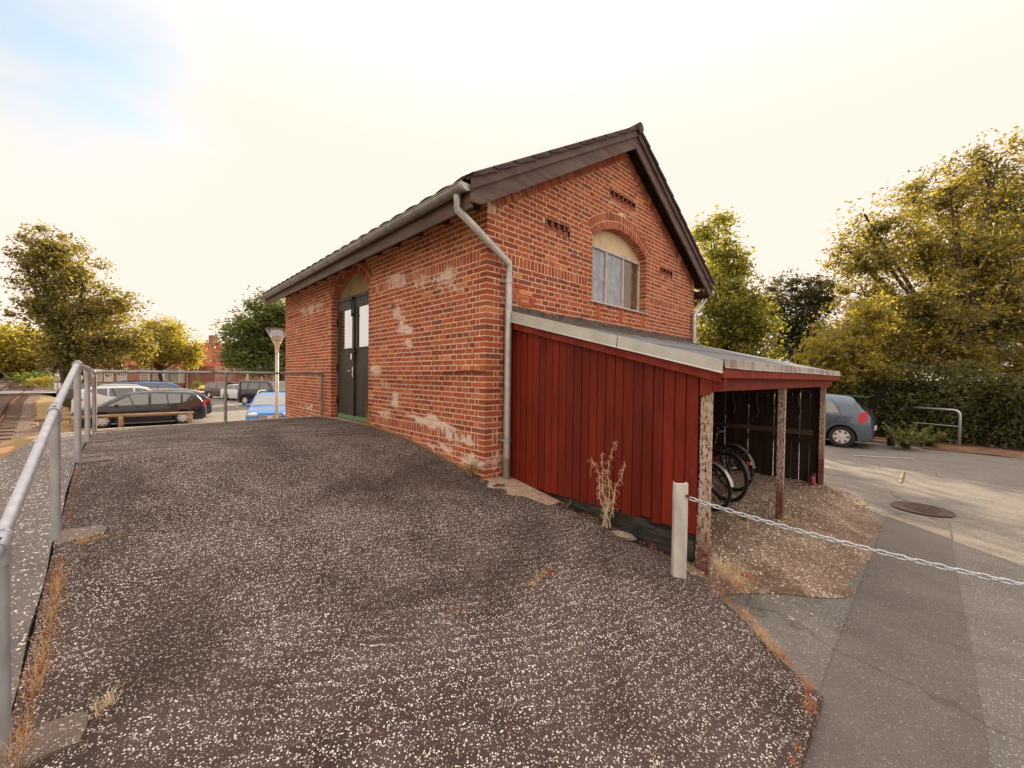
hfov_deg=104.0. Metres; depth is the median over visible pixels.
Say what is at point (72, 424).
fence post
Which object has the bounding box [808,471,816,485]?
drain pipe
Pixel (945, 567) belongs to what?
chain
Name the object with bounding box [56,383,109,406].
car
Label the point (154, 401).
car
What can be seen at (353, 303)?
door
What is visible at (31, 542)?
pavement
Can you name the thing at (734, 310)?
tree
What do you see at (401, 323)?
brick house
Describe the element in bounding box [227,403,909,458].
parking marking
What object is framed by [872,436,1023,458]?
hedge bed
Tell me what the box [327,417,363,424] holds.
dry grass
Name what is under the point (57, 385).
crossing signal
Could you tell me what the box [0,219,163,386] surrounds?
tree
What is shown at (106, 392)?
car
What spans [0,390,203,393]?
road crossing
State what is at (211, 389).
car
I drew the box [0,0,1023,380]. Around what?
sky
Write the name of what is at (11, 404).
railway track
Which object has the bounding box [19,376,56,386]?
bush
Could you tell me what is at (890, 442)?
short post
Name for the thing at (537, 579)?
dry grass
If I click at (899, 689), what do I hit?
road
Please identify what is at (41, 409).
grass verge
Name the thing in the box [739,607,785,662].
dry grass
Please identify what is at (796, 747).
dry grass
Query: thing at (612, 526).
dry grass
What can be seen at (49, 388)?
grass field
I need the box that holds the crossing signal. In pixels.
[53,362,60,389]
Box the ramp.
[12,417,822,767]
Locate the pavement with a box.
[0,430,92,712]
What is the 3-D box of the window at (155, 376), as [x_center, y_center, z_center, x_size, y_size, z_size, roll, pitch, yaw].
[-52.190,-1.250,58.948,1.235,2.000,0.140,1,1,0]
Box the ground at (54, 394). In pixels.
[38,373,917,445]
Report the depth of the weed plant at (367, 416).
6.70 m
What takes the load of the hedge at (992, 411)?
on the hedge bed at (994, 450)
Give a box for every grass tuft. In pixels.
[704,542,768,581]
[718,566,763,601]
[729,507,748,521]
[778,513,804,525]
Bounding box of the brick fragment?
[741,572,750,576]
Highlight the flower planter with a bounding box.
[193,385,204,390]
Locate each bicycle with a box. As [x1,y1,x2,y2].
[697,441,733,510]
[698,416,754,490]
[698,418,751,501]
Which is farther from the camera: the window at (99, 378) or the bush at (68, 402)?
the window at (99, 378)
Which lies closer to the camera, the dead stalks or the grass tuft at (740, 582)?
the grass tuft at (740, 582)
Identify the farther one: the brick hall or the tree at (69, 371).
the tree at (69, 371)
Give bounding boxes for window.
[97,368,101,381]
[104,368,113,381]
[117,368,127,381]
[141,369,148,381]
[153,369,158,381]
[166,369,178,382]
[589,231,647,314]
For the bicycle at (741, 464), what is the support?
on the gravel bed at (832, 580)
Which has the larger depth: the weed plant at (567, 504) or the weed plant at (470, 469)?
the weed plant at (470, 469)
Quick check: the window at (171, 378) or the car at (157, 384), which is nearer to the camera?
the car at (157, 384)
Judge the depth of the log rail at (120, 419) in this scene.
16.04 m
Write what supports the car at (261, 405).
on the parking lot
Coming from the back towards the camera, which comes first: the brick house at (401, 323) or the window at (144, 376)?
the window at (144, 376)
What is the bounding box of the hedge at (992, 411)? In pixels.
[725,358,1023,450]
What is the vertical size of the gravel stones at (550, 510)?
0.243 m
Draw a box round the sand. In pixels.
[481,476,560,505]
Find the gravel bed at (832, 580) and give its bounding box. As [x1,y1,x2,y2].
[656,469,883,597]
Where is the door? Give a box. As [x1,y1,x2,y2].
[335,273,368,423]
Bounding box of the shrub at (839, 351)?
[786,286,907,392]
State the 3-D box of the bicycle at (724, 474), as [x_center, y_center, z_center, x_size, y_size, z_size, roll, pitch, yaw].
[2.316,1.161,5.531,0.581,0.944,1.570,0,-2,-27]
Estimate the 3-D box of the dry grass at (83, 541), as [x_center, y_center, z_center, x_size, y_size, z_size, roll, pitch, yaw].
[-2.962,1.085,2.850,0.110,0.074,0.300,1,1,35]
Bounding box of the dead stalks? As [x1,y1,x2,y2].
[591,441,625,527]
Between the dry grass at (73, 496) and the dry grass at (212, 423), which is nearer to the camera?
the dry grass at (73, 496)
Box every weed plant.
[365,400,370,423]
[464,454,476,476]
[561,500,571,507]
[880,421,936,449]
[906,428,949,445]
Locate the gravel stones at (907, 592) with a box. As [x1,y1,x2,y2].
[780,490,1017,729]
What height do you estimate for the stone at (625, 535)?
0.071 m
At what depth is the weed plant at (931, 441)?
11.60 m
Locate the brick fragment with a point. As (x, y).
(747, 574)
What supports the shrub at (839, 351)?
on the hedge bed at (994, 450)
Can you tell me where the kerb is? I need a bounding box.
[97,415,319,429]
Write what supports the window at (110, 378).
in the brick hall
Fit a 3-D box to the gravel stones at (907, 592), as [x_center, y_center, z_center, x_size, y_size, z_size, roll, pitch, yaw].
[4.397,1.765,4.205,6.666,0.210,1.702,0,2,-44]
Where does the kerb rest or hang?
on the ramp
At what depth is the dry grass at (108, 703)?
1.80 m
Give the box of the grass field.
[11,379,83,389]
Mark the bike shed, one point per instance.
(584, 391)
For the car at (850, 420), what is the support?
on the parking lot
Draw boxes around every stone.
[609,530,635,540]
[756,588,768,593]
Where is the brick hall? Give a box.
[89,335,237,388]
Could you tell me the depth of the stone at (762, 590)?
3.01 m
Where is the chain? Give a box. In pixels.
[689,497,1023,586]
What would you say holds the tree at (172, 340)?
on the parking lot
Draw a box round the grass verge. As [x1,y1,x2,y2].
[0,397,91,458]
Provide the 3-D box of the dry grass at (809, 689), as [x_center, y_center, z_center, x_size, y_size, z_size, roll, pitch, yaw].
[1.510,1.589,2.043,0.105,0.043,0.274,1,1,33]
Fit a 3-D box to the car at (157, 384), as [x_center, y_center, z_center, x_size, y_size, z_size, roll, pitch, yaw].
[-21.892,0.718,24.618,4.648,1.850,2.194,0,2,-44]
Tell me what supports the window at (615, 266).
in the brick house at (401, 323)
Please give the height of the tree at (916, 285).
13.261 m
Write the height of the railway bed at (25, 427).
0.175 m
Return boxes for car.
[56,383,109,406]
[69,390,206,428]
[71,384,153,412]
[97,388,211,413]
[110,380,182,388]
[204,382,237,398]
[220,384,237,399]
[237,380,284,404]
[245,390,284,419]
[725,393,876,446]
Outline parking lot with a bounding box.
[97,389,1023,767]
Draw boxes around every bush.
[0,369,56,384]
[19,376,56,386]
[63,398,70,410]
[186,380,204,389]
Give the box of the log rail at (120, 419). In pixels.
[34,411,193,429]
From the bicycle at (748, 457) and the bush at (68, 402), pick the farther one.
the bush at (68, 402)
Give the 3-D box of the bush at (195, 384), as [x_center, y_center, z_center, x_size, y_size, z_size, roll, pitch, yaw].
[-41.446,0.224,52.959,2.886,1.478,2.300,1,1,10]
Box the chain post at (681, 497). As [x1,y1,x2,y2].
[671,481,689,578]
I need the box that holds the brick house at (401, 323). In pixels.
[258,122,715,479]
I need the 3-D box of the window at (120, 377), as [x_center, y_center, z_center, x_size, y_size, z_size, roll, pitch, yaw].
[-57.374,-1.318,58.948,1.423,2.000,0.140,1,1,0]
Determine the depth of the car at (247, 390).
29.40 m
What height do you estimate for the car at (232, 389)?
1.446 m
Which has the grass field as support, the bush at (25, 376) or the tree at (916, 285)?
the bush at (25, 376)
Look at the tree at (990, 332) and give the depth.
16.55 m
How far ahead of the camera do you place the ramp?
2.33 m
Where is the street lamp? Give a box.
[265,328,285,417]
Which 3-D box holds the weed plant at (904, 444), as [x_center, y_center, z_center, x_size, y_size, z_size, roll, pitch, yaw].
[10.991,1.424,11.146,1.201,0.837,1.198,0,2,-44]
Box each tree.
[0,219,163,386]
[0,321,54,381]
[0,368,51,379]
[50,347,94,381]
[126,312,210,380]
[208,285,285,380]
[688,205,791,360]
[758,267,851,363]
[801,126,1023,380]
[819,224,1023,379]
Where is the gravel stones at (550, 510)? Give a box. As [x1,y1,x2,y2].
[480,479,609,538]
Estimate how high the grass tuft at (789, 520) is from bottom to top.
0.126 m
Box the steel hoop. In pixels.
[911,406,961,446]
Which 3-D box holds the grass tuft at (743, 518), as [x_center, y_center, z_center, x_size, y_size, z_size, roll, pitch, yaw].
[2.715,1.549,4.767,0.232,0.152,0.297,0,2,-44]
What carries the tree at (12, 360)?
on the grass field
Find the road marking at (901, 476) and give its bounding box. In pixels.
[898,470,940,481]
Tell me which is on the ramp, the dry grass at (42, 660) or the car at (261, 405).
the dry grass at (42, 660)
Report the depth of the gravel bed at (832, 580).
4.15 m
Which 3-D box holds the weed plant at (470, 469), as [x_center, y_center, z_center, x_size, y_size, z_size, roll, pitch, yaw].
[-0.496,0.944,4.590,0.211,0.245,0.185,0,1,-33]
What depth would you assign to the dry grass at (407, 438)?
5.44 m
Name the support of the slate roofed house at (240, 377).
on the parking lot
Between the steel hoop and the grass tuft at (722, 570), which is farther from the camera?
the steel hoop
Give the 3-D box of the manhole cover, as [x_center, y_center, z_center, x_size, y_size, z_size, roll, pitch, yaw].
[6.073,1.845,5.932,0.680,0.016,0.680,0,2,-44]
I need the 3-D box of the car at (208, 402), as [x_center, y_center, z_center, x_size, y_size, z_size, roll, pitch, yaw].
[-18.097,1.010,20.229,4.598,1.533,2.154,0,2,-44]
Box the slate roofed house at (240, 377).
[236,369,284,380]
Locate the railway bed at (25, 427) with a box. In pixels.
[0,379,51,441]
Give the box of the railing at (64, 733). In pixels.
[0,360,322,767]
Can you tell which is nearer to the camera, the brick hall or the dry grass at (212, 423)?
the dry grass at (212, 423)
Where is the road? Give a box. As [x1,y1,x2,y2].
[802,510,990,767]
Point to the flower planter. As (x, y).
(201, 388)
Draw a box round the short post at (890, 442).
[887,423,895,445]
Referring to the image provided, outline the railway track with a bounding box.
[0,367,313,443]
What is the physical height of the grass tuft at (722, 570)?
0.252 m
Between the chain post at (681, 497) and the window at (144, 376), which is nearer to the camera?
the chain post at (681, 497)
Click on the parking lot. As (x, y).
(981, 497)
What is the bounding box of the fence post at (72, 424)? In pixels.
[71,418,73,431]
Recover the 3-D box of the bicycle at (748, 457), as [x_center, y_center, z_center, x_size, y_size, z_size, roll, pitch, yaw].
[3.255,1.117,6.735,0.582,1.096,1.822,0,-1,-20]
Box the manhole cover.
[890,501,955,516]
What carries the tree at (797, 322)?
on the ground at (54, 394)
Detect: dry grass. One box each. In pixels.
[0,555,82,767]
[65,469,81,522]
[65,529,120,545]
[87,677,130,717]
[117,416,316,429]
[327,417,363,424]
[364,423,476,475]
[530,572,546,587]
[543,494,665,555]
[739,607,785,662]
[784,741,806,766]
[796,677,818,713]
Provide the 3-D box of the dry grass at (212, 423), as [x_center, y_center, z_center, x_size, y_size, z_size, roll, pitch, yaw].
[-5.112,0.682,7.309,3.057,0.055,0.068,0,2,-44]
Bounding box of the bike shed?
[510,305,840,575]
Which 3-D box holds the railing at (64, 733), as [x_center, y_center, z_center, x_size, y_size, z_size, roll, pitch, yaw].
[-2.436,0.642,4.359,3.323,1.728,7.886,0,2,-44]
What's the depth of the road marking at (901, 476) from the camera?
8.02 m
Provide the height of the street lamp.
3.671 m
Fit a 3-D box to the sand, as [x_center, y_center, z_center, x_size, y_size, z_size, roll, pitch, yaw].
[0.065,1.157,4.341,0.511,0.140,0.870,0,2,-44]

